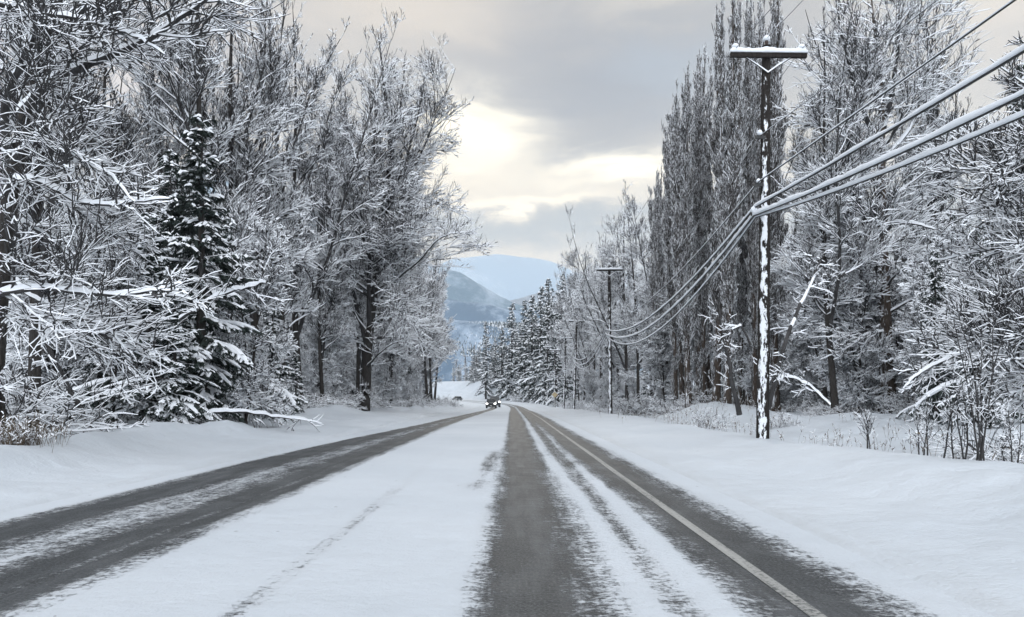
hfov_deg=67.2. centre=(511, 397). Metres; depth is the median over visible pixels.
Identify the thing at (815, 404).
bush
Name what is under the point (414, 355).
bare tree
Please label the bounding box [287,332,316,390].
young bare tree
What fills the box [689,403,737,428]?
bush
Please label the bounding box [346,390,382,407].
bush
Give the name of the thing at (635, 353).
bare tree
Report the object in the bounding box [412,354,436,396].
young bare tree
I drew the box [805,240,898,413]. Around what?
young bare tree
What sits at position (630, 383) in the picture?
young bare tree
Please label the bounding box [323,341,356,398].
young bare tree
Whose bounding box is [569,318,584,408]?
utility pole
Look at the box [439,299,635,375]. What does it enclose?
hill
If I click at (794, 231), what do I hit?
bare tree
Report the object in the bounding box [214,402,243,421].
bush
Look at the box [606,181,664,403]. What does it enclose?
bare tree
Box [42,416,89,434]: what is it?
bush
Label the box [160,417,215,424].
bush
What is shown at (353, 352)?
bare tree
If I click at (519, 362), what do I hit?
tall conifer
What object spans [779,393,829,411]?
bush
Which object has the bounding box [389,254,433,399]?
bare tree
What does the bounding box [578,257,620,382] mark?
bare tree
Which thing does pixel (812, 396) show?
young bare tree
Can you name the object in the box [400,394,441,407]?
bush
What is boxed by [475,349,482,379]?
tall conifer
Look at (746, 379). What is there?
young bare tree
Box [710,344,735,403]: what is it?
young bare tree
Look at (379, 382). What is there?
young bare tree
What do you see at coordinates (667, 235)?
columnar poplar
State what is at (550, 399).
snowy spruce
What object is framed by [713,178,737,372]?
bare tree
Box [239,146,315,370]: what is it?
bare tree
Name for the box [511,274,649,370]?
hill
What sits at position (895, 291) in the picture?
young bare tree
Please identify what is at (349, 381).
young bare tree
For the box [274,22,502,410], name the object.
bare tree
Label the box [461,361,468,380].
tall conifer
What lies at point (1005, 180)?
bare tree
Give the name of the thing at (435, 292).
bare tree
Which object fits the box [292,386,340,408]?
bush
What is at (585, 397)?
young bare tree
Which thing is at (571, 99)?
sky
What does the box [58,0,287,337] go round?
bare tree
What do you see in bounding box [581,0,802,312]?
power line
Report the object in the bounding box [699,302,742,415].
leaning trunk
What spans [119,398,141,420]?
bush
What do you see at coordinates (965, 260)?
young bare tree
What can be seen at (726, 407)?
dry weeds
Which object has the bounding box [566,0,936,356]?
power line
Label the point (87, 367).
snowy spruce
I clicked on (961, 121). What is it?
communication cable
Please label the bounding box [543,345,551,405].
utility pole
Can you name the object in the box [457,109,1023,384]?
communication cable
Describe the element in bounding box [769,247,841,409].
leaning trunk
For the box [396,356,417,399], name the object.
young bare tree
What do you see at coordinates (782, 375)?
broken branch
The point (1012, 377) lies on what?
young bare tree
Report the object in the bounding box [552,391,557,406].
road sign
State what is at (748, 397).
columnar poplar
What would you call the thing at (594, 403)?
bush
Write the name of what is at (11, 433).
dry grass
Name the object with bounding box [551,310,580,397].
bare tree
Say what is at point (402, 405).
bush
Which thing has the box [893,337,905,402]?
young bare tree
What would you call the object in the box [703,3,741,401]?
columnar poplar
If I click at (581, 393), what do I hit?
tall conifer
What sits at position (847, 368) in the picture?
young bare tree
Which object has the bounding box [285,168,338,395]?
bare tree
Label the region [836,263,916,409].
young bare tree
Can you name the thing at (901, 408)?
bush
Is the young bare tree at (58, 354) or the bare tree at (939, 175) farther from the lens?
the bare tree at (939, 175)
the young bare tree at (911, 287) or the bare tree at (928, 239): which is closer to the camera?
the young bare tree at (911, 287)
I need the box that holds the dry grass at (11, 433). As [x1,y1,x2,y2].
[0,406,76,451]
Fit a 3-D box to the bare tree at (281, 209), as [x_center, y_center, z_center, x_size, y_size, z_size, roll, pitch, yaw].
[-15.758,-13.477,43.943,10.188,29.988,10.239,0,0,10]
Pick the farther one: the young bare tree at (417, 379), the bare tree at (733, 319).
the young bare tree at (417, 379)
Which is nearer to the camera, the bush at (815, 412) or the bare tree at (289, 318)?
the bush at (815, 412)
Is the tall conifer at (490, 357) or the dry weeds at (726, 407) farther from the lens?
the tall conifer at (490, 357)
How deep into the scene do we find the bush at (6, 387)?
17.09 m
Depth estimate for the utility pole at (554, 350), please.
154.87 m
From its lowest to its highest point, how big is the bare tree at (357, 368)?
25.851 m
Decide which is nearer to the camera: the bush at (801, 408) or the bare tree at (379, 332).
the bush at (801, 408)
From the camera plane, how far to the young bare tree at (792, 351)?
49.74 m
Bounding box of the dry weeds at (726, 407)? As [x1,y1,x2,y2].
[599,394,975,439]
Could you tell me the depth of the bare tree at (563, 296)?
172.22 m
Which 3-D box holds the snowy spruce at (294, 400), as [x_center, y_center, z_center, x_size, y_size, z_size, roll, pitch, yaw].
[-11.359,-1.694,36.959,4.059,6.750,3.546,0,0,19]
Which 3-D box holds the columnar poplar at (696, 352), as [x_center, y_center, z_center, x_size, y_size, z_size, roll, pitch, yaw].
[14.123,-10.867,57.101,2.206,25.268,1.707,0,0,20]
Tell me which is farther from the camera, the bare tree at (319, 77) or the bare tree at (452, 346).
the bare tree at (452, 346)
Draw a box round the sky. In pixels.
[0,0,1023,275]
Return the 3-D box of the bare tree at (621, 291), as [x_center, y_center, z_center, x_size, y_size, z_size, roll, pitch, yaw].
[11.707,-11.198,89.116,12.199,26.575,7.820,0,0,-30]
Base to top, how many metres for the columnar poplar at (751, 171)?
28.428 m
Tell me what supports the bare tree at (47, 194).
on the ground at (953, 528)
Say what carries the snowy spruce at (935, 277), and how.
on the ground at (953, 528)
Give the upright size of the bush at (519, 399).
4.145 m
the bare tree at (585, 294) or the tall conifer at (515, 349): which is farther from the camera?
the tall conifer at (515, 349)
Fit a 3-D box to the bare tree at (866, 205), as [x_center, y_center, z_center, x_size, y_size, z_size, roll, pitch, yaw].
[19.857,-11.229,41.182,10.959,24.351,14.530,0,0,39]
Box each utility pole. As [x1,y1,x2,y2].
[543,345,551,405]
[549,347,559,406]
[560,335,571,408]
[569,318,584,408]
[596,263,622,413]
[729,35,807,438]
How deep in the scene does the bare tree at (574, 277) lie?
210.21 m
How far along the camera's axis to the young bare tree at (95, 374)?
32.95 m
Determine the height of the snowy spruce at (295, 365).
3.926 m
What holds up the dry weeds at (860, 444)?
on the ground at (953, 528)
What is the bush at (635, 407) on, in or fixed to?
on the ground at (953, 528)
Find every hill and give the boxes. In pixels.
[205,180,647,380]
[382,319,597,381]
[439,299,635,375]
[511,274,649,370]
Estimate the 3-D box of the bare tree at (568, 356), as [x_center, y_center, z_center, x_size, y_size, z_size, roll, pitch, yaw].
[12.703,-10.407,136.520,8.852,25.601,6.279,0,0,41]
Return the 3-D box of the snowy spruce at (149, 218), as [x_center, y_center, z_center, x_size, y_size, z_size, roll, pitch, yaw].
[-11.942,-2.097,24.847,4.511,8.014,5.163,0,0,42]
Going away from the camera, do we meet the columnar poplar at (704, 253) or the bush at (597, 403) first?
the columnar poplar at (704, 253)
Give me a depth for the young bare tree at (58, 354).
31.85 m
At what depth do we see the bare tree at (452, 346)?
133.80 m
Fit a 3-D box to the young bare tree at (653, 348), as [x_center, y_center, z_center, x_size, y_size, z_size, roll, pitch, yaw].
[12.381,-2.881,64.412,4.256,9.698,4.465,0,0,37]
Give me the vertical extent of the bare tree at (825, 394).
17.579 m
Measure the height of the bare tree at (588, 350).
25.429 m
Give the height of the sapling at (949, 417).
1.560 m
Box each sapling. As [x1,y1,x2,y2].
[852,409,877,448]
[902,390,946,455]
[930,371,977,458]
[933,377,975,458]
[941,303,1020,460]
[988,405,1023,462]
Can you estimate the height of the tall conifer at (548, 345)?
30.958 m
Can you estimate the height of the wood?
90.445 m
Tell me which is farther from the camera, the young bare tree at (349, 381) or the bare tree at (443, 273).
the bare tree at (443, 273)
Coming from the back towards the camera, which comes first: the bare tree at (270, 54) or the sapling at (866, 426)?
the bare tree at (270, 54)
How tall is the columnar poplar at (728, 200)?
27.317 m
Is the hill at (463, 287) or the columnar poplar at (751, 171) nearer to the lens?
the columnar poplar at (751, 171)
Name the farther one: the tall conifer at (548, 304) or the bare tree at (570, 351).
the tall conifer at (548, 304)
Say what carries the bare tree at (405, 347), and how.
on the ground at (953, 528)
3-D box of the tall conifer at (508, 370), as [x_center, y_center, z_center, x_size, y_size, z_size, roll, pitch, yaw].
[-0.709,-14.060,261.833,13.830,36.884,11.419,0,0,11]
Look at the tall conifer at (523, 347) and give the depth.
244.53 m
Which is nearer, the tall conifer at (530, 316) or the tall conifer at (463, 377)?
the tall conifer at (530, 316)
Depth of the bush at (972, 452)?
17.13 m
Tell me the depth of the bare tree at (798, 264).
36.61 m
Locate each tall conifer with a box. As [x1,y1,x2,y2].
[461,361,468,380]
[466,345,478,385]
[474,321,493,398]
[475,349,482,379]
[487,339,500,388]
[488,344,492,378]
[489,303,529,400]
[492,328,509,398]
[507,327,521,378]
[508,300,530,400]
[512,295,539,401]
[514,322,523,382]
[521,286,553,402]
[526,278,557,397]
[528,332,543,398]
[538,308,572,397]
[550,274,572,397]
[569,352,583,398]
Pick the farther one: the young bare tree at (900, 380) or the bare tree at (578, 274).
the bare tree at (578, 274)
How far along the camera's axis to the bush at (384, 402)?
69.86 m
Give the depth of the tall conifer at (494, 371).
300.34 m
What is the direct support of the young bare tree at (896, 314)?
on the ground at (953, 528)
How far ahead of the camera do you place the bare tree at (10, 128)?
31.50 m
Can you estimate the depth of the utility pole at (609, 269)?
62.87 m
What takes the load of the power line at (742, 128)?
attached to the utility pole at (766, 52)
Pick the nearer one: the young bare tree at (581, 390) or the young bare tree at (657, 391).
the young bare tree at (657, 391)
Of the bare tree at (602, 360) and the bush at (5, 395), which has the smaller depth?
the bush at (5, 395)
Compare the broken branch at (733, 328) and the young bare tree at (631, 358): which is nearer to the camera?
the broken branch at (733, 328)
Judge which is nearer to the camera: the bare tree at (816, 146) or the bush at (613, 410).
the bare tree at (816, 146)
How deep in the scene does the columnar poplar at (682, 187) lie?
52.08 m
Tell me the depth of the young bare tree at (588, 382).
116.20 m
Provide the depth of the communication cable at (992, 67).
15.25 m
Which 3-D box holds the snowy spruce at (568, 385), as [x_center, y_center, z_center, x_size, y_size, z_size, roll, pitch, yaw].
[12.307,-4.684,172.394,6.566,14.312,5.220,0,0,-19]
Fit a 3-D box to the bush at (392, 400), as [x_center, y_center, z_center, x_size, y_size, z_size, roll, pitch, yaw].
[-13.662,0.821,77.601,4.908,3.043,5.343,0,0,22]
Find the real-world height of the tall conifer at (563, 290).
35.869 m
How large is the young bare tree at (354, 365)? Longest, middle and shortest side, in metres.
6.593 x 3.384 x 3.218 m
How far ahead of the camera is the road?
7.39 m
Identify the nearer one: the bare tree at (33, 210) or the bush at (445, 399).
the bare tree at (33, 210)
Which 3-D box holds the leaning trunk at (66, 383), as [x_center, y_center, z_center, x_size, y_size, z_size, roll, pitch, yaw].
[-13.848,-1.309,22.555,2.091,5.283,2.765,0,0,37]
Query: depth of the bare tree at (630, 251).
71.34 m
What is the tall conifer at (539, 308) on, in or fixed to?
on the ground at (953, 528)
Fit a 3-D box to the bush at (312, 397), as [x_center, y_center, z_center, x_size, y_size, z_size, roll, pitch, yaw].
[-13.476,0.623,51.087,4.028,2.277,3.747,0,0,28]
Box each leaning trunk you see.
[6,271,92,427]
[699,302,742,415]
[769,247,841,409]
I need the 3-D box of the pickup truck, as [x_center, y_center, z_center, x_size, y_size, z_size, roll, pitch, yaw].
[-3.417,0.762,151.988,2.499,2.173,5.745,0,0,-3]
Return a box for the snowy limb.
[179,239,292,319]
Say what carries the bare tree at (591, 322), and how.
on the ground at (953, 528)
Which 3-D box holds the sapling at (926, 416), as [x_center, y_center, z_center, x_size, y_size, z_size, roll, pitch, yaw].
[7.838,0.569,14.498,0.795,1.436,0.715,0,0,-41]
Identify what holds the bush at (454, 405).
on the ground at (953, 528)
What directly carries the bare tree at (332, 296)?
on the ground at (953, 528)
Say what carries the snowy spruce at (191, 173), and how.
on the ground at (953, 528)
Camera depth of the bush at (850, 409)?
40.14 m
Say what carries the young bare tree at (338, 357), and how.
on the ground at (953, 528)
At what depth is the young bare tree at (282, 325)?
45.89 m
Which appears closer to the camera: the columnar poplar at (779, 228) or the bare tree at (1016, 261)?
the bare tree at (1016, 261)
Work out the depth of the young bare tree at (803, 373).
53.47 m
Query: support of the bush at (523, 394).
on the ground at (953, 528)
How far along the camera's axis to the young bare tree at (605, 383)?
96.00 m
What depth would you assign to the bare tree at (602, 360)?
112.10 m
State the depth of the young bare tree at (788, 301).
57.11 m
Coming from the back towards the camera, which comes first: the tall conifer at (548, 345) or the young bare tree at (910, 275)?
the tall conifer at (548, 345)
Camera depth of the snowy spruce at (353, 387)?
81.16 m
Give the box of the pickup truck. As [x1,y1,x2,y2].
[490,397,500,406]
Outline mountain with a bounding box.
[440,254,721,355]
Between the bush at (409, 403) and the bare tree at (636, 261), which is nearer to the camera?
the bush at (409, 403)
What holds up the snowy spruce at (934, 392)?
on the ground at (953, 528)
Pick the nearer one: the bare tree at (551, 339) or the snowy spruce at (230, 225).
the snowy spruce at (230, 225)
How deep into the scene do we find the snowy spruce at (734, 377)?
83.23 m
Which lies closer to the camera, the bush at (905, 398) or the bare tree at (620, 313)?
the bush at (905, 398)
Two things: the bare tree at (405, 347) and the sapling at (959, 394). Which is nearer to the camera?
the sapling at (959, 394)
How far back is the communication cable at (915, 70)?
15.96 m
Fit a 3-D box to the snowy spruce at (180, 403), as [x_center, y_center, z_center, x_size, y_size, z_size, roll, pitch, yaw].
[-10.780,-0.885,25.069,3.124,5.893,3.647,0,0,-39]
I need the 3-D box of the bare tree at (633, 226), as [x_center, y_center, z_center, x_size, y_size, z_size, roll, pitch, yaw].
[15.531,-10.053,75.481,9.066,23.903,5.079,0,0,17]
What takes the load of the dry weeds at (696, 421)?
on the ground at (953, 528)
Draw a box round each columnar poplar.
[647,164,667,407]
[659,114,681,410]
[660,97,684,401]
[666,61,699,407]
[683,42,714,400]
[689,71,714,402]
[690,80,714,401]
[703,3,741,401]
[713,0,751,403]
[733,91,753,404]
[742,0,764,406]
[742,28,758,405]
[749,0,771,78]
[753,0,792,411]
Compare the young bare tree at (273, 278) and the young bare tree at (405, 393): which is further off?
the young bare tree at (405, 393)
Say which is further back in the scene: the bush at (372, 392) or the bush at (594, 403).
the bush at (594, 403)
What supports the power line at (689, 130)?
attached to the utility pole at (609, 269)
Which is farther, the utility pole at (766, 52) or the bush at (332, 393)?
the bush at (332, 393)
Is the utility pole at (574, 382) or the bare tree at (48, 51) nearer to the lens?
the bare tree at (48, 51)
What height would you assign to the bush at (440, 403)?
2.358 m
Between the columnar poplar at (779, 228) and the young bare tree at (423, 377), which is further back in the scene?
the young bare tree at (423, 377)
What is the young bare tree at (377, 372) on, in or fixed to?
on the ground at (953, 528)
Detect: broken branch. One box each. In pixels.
[712,323,750,350]
[752,350,830,405]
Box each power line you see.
[557,0,778,341]
[559,0,854,349]
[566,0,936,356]
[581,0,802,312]
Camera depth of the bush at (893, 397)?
38.82 m
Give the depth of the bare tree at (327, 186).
51.32 m
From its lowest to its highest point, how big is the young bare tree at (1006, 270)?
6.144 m
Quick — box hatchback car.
[452,396,461,400]
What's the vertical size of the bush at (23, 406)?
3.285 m
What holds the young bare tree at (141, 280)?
on the ground at (953, 528)
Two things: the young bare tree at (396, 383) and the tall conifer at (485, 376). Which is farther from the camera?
the tall conifer at (485, 376)
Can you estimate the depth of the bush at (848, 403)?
44.16 m
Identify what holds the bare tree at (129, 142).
on the ground at (953, 528)
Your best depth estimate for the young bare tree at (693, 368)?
64.19 m
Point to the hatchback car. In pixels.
(458, 398)
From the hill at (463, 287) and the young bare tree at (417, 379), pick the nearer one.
the young bare tree at (417, 379)
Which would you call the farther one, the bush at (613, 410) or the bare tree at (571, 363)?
the bare tree at (571, 363)
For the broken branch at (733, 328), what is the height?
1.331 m
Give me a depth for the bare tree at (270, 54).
41.23 m
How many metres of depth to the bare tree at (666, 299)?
63.51 m
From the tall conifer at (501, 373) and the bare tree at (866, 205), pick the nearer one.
the bare tree at (866, 205)
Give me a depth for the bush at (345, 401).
53.05 m
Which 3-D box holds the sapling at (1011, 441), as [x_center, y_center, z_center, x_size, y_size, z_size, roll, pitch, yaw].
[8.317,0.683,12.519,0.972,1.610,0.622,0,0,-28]
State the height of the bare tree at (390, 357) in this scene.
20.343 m
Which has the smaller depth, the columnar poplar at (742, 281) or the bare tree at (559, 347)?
the columnar poplar at (742, 281)
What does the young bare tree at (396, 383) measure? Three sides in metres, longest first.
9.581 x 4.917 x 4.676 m
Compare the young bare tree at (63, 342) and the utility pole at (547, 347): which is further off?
the utility pole at (547, 347)
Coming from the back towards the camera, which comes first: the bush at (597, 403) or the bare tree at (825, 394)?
the bush at (597, 403)
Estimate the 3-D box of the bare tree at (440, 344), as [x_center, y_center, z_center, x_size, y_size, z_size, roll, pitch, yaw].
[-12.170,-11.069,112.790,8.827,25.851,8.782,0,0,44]
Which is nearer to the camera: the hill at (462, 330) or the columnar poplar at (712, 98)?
the columnar poplar at (712, 98)
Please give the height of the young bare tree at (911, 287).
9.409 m
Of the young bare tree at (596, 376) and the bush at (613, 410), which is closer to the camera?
the bush at (613, 410)
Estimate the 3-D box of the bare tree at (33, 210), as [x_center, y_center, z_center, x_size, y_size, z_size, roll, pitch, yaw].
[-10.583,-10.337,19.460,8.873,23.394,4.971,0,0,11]
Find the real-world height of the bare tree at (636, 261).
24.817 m
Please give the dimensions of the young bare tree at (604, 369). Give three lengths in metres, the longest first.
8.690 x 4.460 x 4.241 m
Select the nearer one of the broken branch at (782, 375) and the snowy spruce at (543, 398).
the broken branch at (782, 375)
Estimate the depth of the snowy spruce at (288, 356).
82.23 m
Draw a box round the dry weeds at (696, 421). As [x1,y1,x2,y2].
[569,406,819,443]
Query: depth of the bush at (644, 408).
68.79 m
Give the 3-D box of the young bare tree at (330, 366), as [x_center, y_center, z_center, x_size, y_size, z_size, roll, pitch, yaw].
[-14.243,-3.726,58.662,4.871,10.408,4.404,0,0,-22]
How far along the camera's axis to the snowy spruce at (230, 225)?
31.83 m
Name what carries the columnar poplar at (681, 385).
on the ground at (953, 528)
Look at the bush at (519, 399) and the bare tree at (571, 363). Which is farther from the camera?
the bush at (519, 399)
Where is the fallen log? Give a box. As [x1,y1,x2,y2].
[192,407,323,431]
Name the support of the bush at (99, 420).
on the ground at (953, 528)
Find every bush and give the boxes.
[0,349,152,435]
[0,353,72,430]
[0,371,23,421]
[6,374,61,427]
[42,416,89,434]
[71,413,122,432]
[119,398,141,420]
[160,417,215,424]
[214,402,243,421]
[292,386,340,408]
[300,390,336,408]
[304,392,355,407]
[310,383,367,409]
[310,391,351,406]
[326,389,345,403]
[328,387,392,409]
[342,384,379,406]
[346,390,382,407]
[372,394,395,407]
[375,392,403,405]
[393,399,406,406]
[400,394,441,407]
[402,397,425,407]
[432,397,449,406]
[434,395,455,406]
[445,398,463,407]
[507,392,527,401]
[510,396,528,401]
[567,399,584,408]
[584,400,612,411]
[587,394,596,408]
[589,397,614,411]
[600,406,618,413]
[604,387,670,415]
[621,395,657,413]
[629,395,658,415]
[642,390,695,417]
[667,384,721,413]
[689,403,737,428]
[749,410,801,428]
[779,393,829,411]
[790,404,821,412]
[798,403,841,415]
[807,399,839,412]
[814,398,879,413]
[818,384,898,411]
[877,389,947,411]
[883,389,929,411]
[883,396,916,413]
[904,406,1023,463]
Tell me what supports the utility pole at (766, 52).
on the ground at (953, 528)
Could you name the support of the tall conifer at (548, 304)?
on the ground at (953, 528)
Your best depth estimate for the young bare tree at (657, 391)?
72.17 m
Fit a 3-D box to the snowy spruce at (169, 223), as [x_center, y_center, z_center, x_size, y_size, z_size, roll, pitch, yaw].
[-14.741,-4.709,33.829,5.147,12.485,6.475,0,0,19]
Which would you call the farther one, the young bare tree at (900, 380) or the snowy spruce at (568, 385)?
the snowy spruce at (568, 385)
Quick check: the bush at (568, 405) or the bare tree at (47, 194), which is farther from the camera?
the bush at (568, 405)
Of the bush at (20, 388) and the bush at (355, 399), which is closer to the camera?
the bush at (20, 388)
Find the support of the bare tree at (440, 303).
on the ground at (953, 528)
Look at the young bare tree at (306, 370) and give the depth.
55.67 m
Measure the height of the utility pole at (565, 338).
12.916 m
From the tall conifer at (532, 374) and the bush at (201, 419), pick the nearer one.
the bush at (201, 419)
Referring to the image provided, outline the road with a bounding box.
[0,399,993,616]
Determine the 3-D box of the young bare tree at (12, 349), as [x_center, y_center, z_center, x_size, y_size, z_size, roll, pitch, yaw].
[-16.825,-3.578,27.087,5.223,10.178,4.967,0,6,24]
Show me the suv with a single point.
(491, 403)
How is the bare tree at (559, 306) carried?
on the ground at (953, 528)
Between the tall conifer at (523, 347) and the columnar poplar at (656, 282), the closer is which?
the columnar poplar at (656, 282)
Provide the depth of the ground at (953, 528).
13.14 m
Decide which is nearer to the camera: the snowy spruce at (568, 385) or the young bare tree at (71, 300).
the young bare tree at (71, 300)
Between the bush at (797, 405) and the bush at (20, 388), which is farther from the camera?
the bush at (797, 405)
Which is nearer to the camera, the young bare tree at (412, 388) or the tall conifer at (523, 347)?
the young bare tree at (412, 388)
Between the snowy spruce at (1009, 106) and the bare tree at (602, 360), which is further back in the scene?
the bare tree at (602, 360)
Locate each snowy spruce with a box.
[42,210,221,424]
[52,320,120,422]
[114,112,264,422]
[130,281,221,424]
[137,149,216,415]
[152,216,296,422]
[239,295,307,414]
[283,346,308,413]
[285,319,303,370]
[307,283,361,396]
[534,345,553,404]
[544,327,572,406]
[556,345,572,406]
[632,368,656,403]
[721,339,743,402]
[895,250,958,421]
[899,54,970,292]
[909,218,1023,428]
[976,61,1023,415]
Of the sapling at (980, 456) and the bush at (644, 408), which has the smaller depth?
the sapling at (980, 456)
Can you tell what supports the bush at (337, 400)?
on the ground at (953, 528)
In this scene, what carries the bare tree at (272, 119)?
on the ground at (953, 528)
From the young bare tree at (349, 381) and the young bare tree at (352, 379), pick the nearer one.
the young bare tree at (349, 381)
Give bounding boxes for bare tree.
[0,0,143,431]
[0,0,290,426]
[0,12,99,277]
[0,152,123,424]
[0,292,67,419]
[1,253,88,420]
[45,145,114,231]
[49,231,95,418]
[51,5,175,307]
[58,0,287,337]
[58,213,163,426]
[87,333,118,397]
[93,0,295,326]
[135,0,313,310]
[141,0,334,378]
[193,213,299,427]
[194,0,350,380]
[236,0,423,403]
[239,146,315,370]
[256,318,299,393]
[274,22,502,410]
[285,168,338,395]
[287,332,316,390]
[287,347,314,395]
[291,282,357,400]
[299,99,356,398]
[301,311,353,395]
[307,349,354,396]
[312,214,383,392]
[314,208,416,394]
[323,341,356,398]
[338,343,355,396]
[339,217,397,398]
[345,353,371,395]
[348,342,376,395]
[371,329,414,402]
[371,354,388,393]
[371,354,402,402]
[375,255,413,405]
[382,298,416,387]
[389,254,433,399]
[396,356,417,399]
[399,260,426,392]
[401,374,414,398]
[404,367,424,400]
[406,232,456,402]
[407,250,452,397]
[411,235,459,401]
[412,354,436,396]
[425,253,451,395]
[428,261,460,400]
[545,316,567,399]
[548,263,598,367]
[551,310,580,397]
[552,253,599,360]
[558,192,648,401]
[558,292,586,402]
[559,253,599,400]
[561,229,640,400]
[561,268,597,399]
[564,310,596,392]
[568,261,591,295]
[571,254,596,358]
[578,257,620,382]
[578,378,583,398]
[580,366,599,407]
[583,233,621,399]
[584,231,641,386]
[584,381,598,405]
[585,360,605,399]
[596,348,624,405]
[598,368,618,405]
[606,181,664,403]
[612,344,644,406]
[614,193,668,382]
[621,368,642,402]
[622,179,689,402]
[625,285,646,386]
[633,307,684,412]
[638,330,672,405]
[648,276,734,400]
[665,329,714,406]
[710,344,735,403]
[712,102,816,404]
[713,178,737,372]
[733,297,799,409]
[758,0,915,413]
[771,0,1005,413]
[776,113,877,413]
[778,297,818,409]
[779,327,820,407]
[780,194,819,393]
[782,340,818,404]
[783,62,873,388]
[783,288,836,410]
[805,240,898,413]
[807,309,878,412]
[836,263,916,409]
[851,260,909,388]
[867,271,924,410]
[879,300,939,408]
[882,211,990,409]
[887,137,952,266]
[891,31,1023,423]
[893,40,985,282]
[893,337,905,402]
[899,255,924,384]
[907,241,1014,416]
[952,150,1022,381]
[994,367,1023,411]
[996,261,1023,407]
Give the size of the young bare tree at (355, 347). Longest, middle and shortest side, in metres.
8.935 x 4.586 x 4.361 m
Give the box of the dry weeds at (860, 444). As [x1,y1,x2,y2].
[657,398,1023,461]
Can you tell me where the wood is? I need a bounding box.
[450,321,539,357]
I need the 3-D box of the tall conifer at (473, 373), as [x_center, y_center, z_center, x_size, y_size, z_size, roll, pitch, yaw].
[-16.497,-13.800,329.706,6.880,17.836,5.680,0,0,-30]
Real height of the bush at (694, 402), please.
2.702 m
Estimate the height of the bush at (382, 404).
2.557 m
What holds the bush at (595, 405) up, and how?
on the ground at (953, 528)
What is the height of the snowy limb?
2.227 m
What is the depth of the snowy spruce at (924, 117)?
65.35 m
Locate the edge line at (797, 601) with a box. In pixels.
[515,405,826,616]
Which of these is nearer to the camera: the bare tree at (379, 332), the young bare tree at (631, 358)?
the bare tree at (379, 332)
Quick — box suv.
[485,399,496,407]
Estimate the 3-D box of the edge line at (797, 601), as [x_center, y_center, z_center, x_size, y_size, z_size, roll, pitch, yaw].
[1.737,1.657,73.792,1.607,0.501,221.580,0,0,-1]
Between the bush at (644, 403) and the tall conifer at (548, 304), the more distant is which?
the tall conifer at (548, 304)
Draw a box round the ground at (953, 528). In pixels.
[0,376,1023,616]
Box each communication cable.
[457,44,1023,382]
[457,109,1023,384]
[459,0,1015,379]
[461,88,1023,383]
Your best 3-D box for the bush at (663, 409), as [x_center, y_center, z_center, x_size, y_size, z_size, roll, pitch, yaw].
[11.992,0.882,56.978,5.050,3.496,4.639,0,0,25]
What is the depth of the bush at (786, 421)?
33.64 m

